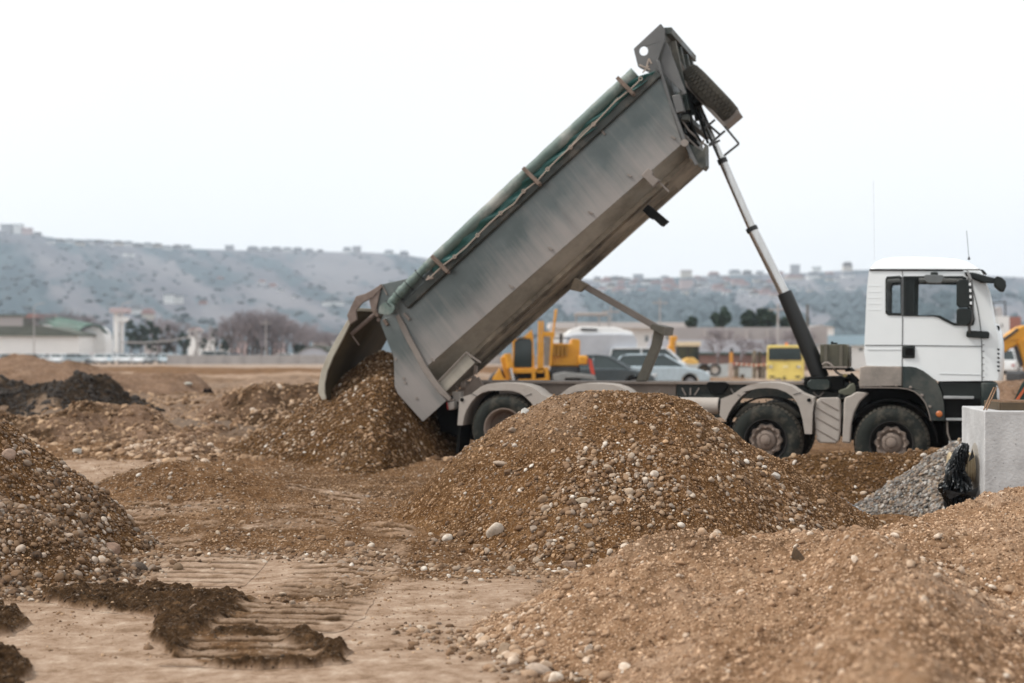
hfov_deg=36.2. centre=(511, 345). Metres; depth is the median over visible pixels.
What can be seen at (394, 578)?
stone
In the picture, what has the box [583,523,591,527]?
stone
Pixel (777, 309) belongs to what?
utility pole
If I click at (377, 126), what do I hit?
sky
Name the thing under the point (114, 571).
stone
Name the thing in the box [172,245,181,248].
hill house
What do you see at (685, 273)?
hill house
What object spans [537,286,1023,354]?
woodland
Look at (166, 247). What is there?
hill house
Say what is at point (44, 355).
parked car
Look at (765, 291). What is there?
hill house
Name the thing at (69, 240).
hill house
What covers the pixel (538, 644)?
stone
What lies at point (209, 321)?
scrub
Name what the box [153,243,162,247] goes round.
hill house
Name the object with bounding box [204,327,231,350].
bare tree
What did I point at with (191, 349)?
house
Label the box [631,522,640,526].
stone
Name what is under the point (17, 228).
hill house
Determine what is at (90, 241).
hill house
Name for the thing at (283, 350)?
house
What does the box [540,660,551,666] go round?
stone
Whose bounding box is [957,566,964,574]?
stone
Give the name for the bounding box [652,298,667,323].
utility pole
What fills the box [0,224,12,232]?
hill house
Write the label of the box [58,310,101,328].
bare tree
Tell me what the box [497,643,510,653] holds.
stone
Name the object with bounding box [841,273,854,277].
hill house
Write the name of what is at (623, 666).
stone
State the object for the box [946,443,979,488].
corrugated pipe
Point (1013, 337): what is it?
excavator
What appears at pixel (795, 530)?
stone
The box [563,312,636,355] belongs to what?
covered trailer
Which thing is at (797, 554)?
stone
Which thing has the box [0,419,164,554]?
gravel pile
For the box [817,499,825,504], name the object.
stone
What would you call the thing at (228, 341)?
bare tree
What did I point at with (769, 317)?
evergreen tree
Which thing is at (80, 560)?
stone
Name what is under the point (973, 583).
stone
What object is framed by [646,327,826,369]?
long shed
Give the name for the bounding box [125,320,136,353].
evergreen tree
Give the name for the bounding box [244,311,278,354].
bare tree
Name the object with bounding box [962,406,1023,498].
concrete block
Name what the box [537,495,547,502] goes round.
stone
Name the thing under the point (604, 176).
dump truck
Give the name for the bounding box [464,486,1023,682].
gravel bank
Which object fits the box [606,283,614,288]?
hill house
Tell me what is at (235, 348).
bare tree
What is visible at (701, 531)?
stone
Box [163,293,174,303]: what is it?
hill house
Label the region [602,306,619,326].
utility pole
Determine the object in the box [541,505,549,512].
stone
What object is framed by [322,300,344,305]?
hill house
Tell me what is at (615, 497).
stone
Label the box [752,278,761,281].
hill house
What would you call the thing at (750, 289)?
hill house
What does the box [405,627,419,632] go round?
stone
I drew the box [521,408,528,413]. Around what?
stone
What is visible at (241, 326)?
bare tree
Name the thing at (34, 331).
street lamp
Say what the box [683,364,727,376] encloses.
site hoarding
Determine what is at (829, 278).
hill house
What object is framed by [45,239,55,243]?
hill house
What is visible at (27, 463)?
stone
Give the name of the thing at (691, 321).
evergreen tree
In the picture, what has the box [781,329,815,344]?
bare tree
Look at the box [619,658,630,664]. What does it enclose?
stone
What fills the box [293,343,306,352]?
evergreen tree
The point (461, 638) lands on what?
rolled stones
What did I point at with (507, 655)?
stone
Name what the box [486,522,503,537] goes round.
stone
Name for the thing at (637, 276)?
hill house
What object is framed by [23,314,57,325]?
brick house
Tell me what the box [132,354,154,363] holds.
parked car
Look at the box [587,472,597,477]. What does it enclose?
stone
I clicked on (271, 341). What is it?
bare tree
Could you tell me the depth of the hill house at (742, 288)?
1179.19 m
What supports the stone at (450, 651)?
on the ground
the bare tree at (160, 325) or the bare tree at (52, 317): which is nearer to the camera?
the bare tree at (160, 325)
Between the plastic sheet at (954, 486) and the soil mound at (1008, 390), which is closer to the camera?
the plastic sheet at (954, 486)
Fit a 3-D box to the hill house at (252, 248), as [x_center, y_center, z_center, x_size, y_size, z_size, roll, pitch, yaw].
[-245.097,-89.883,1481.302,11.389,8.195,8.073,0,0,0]
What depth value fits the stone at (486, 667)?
9.14 m
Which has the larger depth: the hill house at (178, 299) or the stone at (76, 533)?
the hill house at (178, 299)
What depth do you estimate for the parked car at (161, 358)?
223.00 m
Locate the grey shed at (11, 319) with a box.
[0,314,26,325]
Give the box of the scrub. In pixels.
[0,232,1020,354]
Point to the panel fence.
(246, 359)
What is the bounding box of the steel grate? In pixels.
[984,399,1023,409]
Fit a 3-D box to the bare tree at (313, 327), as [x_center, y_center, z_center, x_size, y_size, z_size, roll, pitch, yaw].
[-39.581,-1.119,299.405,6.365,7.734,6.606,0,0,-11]
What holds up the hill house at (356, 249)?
on the hills
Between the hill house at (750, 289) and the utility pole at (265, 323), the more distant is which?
the hill house at (750, 289)
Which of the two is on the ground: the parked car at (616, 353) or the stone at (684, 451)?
the parked car at (616, 353)
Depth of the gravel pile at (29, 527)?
12.72 m
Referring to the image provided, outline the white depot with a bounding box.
[547,322,686,347]
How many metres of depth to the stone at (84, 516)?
13.88 m
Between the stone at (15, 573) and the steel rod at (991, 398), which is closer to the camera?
the stone at (15, 573)
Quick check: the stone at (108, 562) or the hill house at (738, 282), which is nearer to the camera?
the stone at (108, 562)
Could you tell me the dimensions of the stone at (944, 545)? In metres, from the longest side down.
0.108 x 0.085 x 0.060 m
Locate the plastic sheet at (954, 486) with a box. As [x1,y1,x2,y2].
[937,442,977,508]
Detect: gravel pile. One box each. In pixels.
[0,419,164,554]
[0,498,140,592]
[219,350,456,474]
[384,390,884,568]
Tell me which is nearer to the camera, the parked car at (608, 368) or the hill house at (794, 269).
the parked car at (608, 368)
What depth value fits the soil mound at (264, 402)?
33.99 m
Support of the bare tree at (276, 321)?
on the ground
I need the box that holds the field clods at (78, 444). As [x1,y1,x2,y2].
[4,386,471,461]
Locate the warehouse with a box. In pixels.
[0,326,95,353]
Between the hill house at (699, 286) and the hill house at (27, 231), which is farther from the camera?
the hill house at (27, 231)
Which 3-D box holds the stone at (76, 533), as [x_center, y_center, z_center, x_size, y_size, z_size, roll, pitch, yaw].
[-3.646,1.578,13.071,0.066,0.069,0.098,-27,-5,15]
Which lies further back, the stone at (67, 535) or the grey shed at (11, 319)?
the grey shed at (11, 319)
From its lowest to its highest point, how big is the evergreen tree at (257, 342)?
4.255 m
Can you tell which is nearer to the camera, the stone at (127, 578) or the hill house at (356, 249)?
the stone at (127, 578)
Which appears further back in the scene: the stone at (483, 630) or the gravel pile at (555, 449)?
the gravel pile at (555, 449)
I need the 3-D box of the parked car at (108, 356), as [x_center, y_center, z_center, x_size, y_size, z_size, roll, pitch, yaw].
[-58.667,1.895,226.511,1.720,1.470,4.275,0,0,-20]
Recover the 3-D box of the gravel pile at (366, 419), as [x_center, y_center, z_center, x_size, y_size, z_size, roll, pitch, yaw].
[-2.110,1.022,25.284,4.565,1.910,5.832,0,0,-37]
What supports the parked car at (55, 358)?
on the ground
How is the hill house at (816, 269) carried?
on the hills
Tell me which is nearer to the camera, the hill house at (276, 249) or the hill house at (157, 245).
the hill house at (157, 245)
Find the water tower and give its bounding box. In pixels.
[110,308,131,352]
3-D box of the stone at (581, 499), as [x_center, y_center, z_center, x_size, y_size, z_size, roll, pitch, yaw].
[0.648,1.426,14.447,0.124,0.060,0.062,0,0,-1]
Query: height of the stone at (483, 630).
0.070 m
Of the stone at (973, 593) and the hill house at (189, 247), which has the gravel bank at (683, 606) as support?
the stone at (973, 593)
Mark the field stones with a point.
(158, 460)
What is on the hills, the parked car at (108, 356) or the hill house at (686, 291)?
the hill house at (686, 291)
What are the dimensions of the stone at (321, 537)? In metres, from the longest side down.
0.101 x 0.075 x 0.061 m
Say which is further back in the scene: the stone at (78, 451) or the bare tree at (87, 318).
the bare tree at (87, 318)
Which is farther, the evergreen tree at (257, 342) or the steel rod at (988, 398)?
the evergreen tree at (257, 342)
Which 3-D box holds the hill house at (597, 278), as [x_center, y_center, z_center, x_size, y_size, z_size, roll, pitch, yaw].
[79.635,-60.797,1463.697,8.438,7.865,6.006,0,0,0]
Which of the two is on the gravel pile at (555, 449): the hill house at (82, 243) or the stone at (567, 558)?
the stone at (567, 558)
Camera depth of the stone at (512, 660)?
9.31 m
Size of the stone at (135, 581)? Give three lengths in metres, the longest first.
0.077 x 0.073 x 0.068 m
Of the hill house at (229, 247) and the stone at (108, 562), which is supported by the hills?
the hill house at (229, 247)
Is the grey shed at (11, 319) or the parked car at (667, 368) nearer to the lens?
the parked car at (667, 368)
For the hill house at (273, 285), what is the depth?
975.49 m
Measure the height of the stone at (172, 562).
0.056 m
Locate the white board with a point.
(746, 371)
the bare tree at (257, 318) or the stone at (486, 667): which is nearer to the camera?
the stone at (486, 667)
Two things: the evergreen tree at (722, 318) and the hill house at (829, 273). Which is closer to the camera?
the evergreen tree at (722, 318)
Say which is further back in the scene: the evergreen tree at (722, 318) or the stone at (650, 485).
the evergreen tree at (722, 318)
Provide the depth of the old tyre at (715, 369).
89.99 m
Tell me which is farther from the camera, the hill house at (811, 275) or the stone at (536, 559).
the hill house at (811, 275)
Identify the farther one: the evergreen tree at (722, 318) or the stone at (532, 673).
the evergreen tree at (722, 318)
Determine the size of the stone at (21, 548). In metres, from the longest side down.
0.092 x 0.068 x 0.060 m
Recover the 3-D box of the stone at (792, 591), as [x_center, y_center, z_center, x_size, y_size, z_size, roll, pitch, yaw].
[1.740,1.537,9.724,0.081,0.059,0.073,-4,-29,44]
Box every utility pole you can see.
[191,327,201,354]
[261,320,271,354]
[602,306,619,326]
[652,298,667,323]
[769,304,782,344]
[806,304,808,326]
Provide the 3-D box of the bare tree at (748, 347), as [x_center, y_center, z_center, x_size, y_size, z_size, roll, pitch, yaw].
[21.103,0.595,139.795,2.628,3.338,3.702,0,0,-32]
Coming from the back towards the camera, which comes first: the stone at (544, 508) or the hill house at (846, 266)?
the hill house at (846, 266)
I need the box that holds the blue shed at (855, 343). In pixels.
[816,335,865,368]
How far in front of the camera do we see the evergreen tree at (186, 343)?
259.79 m
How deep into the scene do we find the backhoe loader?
109.95 m
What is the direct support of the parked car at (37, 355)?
on the ground
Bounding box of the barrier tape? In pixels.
[733,362,766,365]
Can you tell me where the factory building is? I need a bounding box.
[994,307,1020,347]
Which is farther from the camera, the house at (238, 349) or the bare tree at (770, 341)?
the house at (238, 349)
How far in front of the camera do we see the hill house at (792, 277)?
1391.21 m
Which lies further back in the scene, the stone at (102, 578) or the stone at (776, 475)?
the stone at (776, 475)
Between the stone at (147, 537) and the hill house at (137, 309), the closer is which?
the stone at (147, 537)
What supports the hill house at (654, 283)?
on the hills
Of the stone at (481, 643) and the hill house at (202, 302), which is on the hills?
the hill house at (202, 302)
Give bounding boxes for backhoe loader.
[667,336,700,363]
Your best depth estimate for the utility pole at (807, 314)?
179.91 m
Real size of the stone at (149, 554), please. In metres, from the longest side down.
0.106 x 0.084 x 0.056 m
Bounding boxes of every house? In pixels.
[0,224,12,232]
[13,224,23,233]
[21,228,33,234]
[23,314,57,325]
[33,232,41,236]
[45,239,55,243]
[55,239,64,242]
[65,239,74,242]
[75,241,84,245]
[85,240,94,243]
[95,240,104,244]
[104,241,113,246]
[114,240,123,245]
[123,241,133,245]
[129,305,144,313]
[133,244,142,247]
[141,309,155,319]
[143,242,152,246]
[144,343,161,353]
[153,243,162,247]
[162,245,172,249]
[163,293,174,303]
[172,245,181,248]
[175,295,183,303]
[182,245,191,249]
[188,327,202,354]
[198,301,207,304]
[203,335,214,350]
[225,245,233,250]
[236,339,246,354]
[247,246,258,251]
[260,247,270,251]
[269,283,277,286]
[271,247,281,251]
[274,340,284,354]
[282,247,292,251]
[293,247,302,251]
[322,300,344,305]
[343,247,351,252]
[352,246,360,252]
[384,250,393,254]
[399,251,408,256]
[593,276,601,281]
[600,279,611,285]
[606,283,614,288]
[608,278,617,282]
[615,276,624,281]
[626,286,635,290]
[633,274,643,278]
[642,279,651,284]
[650,281,659,285]
[662,280,675,286]
[679,279,693,288]
[680,270,691,277]
[683,289,696,294]
[693,284,701,288]
[697,280,708,284]
[707,272,719,277]
[711,284,724,290]
[722,289,731,294]
[728,270,740,275]
[731,279,745,285]
[738,286,746,291]
[742,270,751,275]
[742,282,749,285]
[746,287,756,291]
[749,291,758,295]
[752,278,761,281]
[753,282,763,286]
[755,271,763,274]
[759,289,770,294]
[764,285,773,288]
[769,292,778,296]
[783,275,803,279]
[790,265,799,273]
[805,272,819,279]
[812,267,820,272]
[825,272,833,275]
[825,277,833,280]
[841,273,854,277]
[842,262,852,270]
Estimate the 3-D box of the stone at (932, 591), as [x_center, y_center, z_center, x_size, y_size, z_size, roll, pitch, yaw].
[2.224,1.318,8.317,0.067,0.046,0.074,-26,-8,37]
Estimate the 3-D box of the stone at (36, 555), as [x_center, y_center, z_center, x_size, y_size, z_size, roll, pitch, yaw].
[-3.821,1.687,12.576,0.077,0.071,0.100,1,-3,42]
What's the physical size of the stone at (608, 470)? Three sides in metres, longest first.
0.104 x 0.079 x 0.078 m
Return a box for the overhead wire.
[120,335,209,349]
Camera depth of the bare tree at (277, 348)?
241.79 m
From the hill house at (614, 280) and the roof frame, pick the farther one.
the hill house at (614, 280)
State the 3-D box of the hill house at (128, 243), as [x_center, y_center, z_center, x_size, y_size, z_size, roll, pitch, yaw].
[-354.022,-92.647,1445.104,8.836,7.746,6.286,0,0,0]
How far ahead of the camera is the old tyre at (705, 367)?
90.00 m
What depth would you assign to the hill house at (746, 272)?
1463.26 m
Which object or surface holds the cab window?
in the wheeled excavator at (563, 361)
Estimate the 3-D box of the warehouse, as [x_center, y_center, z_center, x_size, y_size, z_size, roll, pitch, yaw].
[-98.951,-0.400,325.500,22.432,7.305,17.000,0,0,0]
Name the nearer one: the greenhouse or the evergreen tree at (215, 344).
the greenhouse
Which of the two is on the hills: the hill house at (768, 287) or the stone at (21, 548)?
the hill house at (768, 287)
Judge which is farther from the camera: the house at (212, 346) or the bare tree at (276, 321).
the house at (212, 346)
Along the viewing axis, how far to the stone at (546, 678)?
8.80 m
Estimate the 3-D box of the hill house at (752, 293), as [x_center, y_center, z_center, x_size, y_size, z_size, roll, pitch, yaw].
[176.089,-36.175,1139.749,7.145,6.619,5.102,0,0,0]
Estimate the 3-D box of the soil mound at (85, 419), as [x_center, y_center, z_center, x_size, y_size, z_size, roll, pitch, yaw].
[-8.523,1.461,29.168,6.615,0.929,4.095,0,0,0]
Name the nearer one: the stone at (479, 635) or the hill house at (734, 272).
the stone at (479, 635)
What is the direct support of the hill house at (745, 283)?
on the hills
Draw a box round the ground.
[0,362,1005,682]
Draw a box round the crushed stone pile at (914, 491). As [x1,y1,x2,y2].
[854,438,973,516]
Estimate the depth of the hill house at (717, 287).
1203.88 m
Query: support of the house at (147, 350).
on the ground
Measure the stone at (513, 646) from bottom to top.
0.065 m
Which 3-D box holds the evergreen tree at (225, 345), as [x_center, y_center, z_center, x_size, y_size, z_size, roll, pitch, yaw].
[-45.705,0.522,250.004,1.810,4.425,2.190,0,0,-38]
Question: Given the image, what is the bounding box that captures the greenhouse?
[296,346,331,354]
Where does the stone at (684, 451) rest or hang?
on the gravel pile at (555, 449)
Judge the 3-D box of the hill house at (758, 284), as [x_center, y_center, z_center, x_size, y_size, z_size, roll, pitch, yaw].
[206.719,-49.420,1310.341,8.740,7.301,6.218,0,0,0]
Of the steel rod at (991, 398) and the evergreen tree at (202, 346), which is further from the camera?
the evergreen tree at (202, 346)
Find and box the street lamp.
[33,303,41,353]
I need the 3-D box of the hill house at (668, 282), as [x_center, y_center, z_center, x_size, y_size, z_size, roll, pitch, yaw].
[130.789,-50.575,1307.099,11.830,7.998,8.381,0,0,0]
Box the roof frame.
[992,301,1005,315]
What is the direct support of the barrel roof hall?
on the ground
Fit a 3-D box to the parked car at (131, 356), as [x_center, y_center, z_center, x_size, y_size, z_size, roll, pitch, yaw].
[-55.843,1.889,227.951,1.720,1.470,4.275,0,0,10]
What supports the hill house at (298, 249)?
on the hills
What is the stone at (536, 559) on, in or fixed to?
on the gravel pile at (555, 449)
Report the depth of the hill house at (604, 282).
1382.56 m
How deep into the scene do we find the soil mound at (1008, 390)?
29.54 m
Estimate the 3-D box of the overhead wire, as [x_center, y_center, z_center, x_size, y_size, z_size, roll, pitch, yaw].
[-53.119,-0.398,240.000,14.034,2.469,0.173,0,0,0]
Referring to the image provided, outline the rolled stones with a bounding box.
[0,506,635,682]
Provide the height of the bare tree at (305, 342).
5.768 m
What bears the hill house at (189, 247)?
on the hills
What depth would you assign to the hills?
1028.21 m
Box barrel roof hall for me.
[39,317,112,353]
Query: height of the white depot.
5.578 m
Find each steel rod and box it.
[983,387,994,409]
[986,387,996,409]
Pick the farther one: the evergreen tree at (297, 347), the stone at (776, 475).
the evergreen tree at (297, 347)
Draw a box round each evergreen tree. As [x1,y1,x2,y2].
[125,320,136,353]
[132,324,149,353]
[143,320,159,353]
[157,324,175,353]
[177,331,191,354]
[200,338,207,350]
[211,328,217,350]
[219,337,230,350]
[254,338,264,349]
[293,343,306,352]
[684,316,698,326]
[709,305,731,326]
[740,309,762,326]
[756,307,779,326]
[779,316,789,326]
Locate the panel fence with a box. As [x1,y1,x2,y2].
[167,354,537,364]
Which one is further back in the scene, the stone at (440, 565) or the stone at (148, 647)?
the stone at (440, 565)
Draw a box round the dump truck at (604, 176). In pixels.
[318,24,1005,458]
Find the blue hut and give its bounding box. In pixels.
[809,325,833,334]
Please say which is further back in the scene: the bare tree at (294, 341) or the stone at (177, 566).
the bare tree at (294, 341)
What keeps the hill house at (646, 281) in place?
on the hills
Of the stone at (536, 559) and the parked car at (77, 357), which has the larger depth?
the parked car at (77, 357)
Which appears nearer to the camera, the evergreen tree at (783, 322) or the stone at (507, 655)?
the stone at (507, 655)
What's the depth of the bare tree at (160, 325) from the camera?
289.24 m
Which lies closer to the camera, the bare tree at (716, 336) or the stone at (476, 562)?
the stone at (476, 562)
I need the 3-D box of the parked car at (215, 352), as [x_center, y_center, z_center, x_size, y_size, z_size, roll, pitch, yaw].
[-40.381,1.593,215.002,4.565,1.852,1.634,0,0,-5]
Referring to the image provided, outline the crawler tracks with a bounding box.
[0,516,419,682]
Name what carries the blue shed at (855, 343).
on the ground
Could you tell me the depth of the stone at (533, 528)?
14.24 m
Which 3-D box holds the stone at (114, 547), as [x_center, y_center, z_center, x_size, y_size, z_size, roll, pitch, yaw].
[-3.536,1.807,13.878,0.094,0.127,0.170,0,0,41]
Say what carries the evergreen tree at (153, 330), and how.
on the ground
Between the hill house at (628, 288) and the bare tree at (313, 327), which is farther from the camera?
the hill house at (628, 288)
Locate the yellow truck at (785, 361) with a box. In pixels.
[764,343,807,380]
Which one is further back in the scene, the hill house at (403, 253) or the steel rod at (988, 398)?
the hill house at (403, 253)
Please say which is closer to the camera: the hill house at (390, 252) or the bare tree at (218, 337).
the bare tree at (218, 337)
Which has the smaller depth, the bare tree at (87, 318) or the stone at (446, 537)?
the stone at (446, 537)
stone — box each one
[1,448,15,459]
[7,589,18,595]
[11,570,22,576]
[15,544,25,551]
[17,504,26,510]
[23,460,31,465]
[31,551,42,558]
[54,573,63,581]
[64,533,73,537]
[72,449,81,453]
[72,531,79,535]
[76,530,83,537]
[76,557,84,563]
[80,513,87,519]
[98,576,106,579]
[105,558,111,564]
[106,542,120,553]
[108,568,118,574]
[119,577,130,581]
[120,563,130,568]
[131,578,138,583]
[132,562,146,570]
[143,535,151,540]
[143,644,153,649]
[146,552,157,556]
[150,567,161,571]
[169,559,176,564]
[173,563,182,569]
[310,597,320,601]
[316,535,325,539]
[345,541,354,546]
[390,576,398,581]
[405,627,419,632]
[436,563,443,568]
[442,534,452,540]
[445,648,453,654]
[452,566,460,570]
[457,530,465,537]
[466,651,479,658]
[471,560,481,565]
[474,640,487,647]
[475,633,483,638]
[476,627,488,633]
[480,635,490,642]
[482,664,496,671]
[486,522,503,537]
[493,461,504,465]
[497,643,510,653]
[504,468,510,475]
[504,652,518,659]
[507,565,515,572]
[507,656,519,664]
[508,427,515,432]
[509,644,520,650]
[512,649,521,655]
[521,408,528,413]
[521,670,537,676]
[525,663,550,674]
[526,656,537,663]
[530,525,536,532]
[532,556,540,562]
[535,639,546,648]
[536,531,543,537]
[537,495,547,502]
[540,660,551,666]
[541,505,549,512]
[543,674,550,681]
[548,672,563,681]
[562,561,576,568]
[562,583,571,590]
[564,556,573,560]
[565,543,575,550]
[569,672,574,680]
[576,497,587,502]
[579,670,591,676]
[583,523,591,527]
[584,644,592,652]
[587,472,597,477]
[597,671,612,681]
[605,467,612,473]
[612,495,621,501]
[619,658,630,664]
[619,662,630,670]
[624,488,633,494]
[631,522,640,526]
[647,482,653,488]
[650,470,658,476]
[680,449,687,454]
[698,528,706,534]
[771,472,779,479]
[786,588,797,595]
[791,528,800,532]
[792,547,804,560]
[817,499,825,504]
[851,555,858,562]
[871,567,880,572]
[927,589,936,595]
[939,542,950,548]
[954,559,962,564]
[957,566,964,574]
[966,589,977,597]
[969,580,977,586]
[1004,584,1015,592]
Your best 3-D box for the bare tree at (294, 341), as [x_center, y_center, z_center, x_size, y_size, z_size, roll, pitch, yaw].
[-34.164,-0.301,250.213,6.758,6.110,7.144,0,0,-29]
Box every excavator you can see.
[488,309,595,379]
[1003,325,1023,380]
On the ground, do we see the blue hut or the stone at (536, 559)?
the blue hut
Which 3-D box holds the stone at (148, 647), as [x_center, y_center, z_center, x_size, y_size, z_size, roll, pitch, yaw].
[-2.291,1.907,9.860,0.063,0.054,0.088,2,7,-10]
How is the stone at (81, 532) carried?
on the gravel pile at (29, 527)
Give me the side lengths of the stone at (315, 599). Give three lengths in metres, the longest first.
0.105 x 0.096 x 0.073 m
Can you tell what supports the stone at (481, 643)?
on the ground
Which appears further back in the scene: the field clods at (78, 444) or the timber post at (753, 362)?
the timber post at (753, 362)
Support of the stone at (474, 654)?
on the ground
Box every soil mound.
[0,353,213,395]
[0,399,228,444]
[113,432,221,455]
[191,381,318,425]
[998,379,1023,399]
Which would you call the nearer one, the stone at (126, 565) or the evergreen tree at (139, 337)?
the stone at (126, 565)
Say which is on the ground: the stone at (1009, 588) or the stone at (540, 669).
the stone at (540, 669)
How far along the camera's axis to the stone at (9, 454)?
13.95 m
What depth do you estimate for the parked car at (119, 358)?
222.02 m
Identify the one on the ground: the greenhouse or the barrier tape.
the greenhouse
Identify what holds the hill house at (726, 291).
on the hills
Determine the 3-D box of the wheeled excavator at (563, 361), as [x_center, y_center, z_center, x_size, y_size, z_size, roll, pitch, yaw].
[0.879,0.335,52.719,3.629,3.110,2.751,0,0,-12]
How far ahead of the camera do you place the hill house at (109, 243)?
1412.82 m
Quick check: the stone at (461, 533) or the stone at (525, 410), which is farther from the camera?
the stone at (525, 410)
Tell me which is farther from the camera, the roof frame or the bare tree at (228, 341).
the bare tree at (228, 341)
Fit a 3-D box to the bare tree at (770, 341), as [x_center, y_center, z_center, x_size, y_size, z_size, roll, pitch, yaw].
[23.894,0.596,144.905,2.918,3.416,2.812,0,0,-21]
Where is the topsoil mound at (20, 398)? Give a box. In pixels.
[0,370,165,416]
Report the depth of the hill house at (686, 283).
1250.71 m
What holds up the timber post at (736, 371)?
on the ground
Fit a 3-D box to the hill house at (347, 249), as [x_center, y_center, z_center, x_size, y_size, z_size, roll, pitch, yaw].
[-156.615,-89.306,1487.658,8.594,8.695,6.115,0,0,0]
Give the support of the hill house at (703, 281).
on the hills
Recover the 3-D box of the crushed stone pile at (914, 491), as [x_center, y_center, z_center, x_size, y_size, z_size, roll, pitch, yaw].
[5.880,1.520,18.260,4.620,1.140,4.080,0,0,0]
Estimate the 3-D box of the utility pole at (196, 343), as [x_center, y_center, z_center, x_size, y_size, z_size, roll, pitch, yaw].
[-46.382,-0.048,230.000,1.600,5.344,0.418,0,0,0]
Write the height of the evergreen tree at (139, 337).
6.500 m
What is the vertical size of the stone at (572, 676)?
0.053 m
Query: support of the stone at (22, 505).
on the gravel pile at (29, 527)
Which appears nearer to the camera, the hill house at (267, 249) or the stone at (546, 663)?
the stone at (546, 663)
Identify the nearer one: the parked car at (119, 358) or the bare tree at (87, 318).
the parked car at (119, 358)
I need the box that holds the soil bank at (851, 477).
[781,448,937,504]
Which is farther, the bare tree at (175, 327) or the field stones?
the bare tree at (175, 327)
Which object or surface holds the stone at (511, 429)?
on the gravel pile at (555, 449)
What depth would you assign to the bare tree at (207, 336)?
262.11 m
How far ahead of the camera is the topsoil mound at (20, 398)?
37.22 m
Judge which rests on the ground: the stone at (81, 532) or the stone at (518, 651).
the stone at (518, 651)
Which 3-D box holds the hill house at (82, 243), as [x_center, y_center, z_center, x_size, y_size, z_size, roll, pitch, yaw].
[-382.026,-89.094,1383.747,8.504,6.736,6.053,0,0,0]
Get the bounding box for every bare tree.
[28,306,84,325]
[35,311,65,325]
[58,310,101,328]
[66,315,105,329]
[137,315,179,353]
[160,321,202,353]
[187,326,214,354]
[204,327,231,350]
[209,319,251,353]
[215,308,273,354]
[219,311,263,354]
[225,322,251,352]
[226,313,262,354]
[229,307,274,354]
[242,308,293,354]
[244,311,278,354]
[258,309,297,354]
[260,316,300,352]
[267,313,309,354]
[269,323,313,352]
[281,327,318,354]
[295,328,315,346]
[297,323,317,342]
[306,326,336,345]
[309,332,334,345]
[317,329,337,346]
[699,328,745,363]
[733,334,763,362]
[756,335,788,352]
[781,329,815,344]
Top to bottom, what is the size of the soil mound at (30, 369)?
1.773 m
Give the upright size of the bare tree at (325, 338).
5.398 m
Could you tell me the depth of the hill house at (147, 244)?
1443.80 m
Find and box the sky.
[0,0,1023,279]
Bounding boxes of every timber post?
[734,367,738,376]
[752,350,756,377]
[757,351,761,377]
[761,363,764,377]
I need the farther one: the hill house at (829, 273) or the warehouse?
the hill house at (829, 273)
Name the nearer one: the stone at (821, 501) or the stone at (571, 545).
the stone at (571, 545)
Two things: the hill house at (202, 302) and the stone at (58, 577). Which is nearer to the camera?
the stone at (58, 577)
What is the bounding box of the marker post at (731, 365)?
[729,348,732,377]
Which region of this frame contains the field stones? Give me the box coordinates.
[46,379,470,464]
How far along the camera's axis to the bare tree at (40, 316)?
342.95 m
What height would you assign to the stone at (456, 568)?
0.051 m
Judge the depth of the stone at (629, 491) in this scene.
14.49 m
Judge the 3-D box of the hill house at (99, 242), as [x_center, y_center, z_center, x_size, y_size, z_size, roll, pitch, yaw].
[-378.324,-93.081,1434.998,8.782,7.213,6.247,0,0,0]
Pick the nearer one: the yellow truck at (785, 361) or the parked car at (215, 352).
the yellow truck at (785, 361)
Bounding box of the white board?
[737,365,751,377]
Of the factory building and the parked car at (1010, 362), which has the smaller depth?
the parked car at (1010, 362)
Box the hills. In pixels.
[0,231,1023,354]
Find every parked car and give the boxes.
[25,353,49,360]
[38,354,49,358]
[49,354,62,362]
[63,354,91,363]
[81,354,91,363]
[92,353,106,363]
[100,354,112,363]
[111,354,131,363]
[120,354,138,363]
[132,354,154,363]
[148,354,159,363]
[157,354,170,363]
[201,351,229,354]
[549,354,656,380]
[610,347,687,366]
[618,354,709,380]
[1004,349,1023,373]
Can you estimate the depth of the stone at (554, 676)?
8.79 m
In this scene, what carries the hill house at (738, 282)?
on the hills
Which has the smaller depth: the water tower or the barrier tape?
the barrier tape
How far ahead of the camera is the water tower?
325.00 m
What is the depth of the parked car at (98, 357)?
219.08 m
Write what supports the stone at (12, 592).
on the ground
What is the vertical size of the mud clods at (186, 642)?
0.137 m
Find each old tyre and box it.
[697,363,709,371]
[709,364,720,375]
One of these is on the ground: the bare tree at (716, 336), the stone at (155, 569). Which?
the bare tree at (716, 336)
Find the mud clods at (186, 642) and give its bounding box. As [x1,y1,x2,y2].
[0,581,350,682]
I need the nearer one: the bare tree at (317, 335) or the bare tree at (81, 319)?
the bare tree at (317, 335)

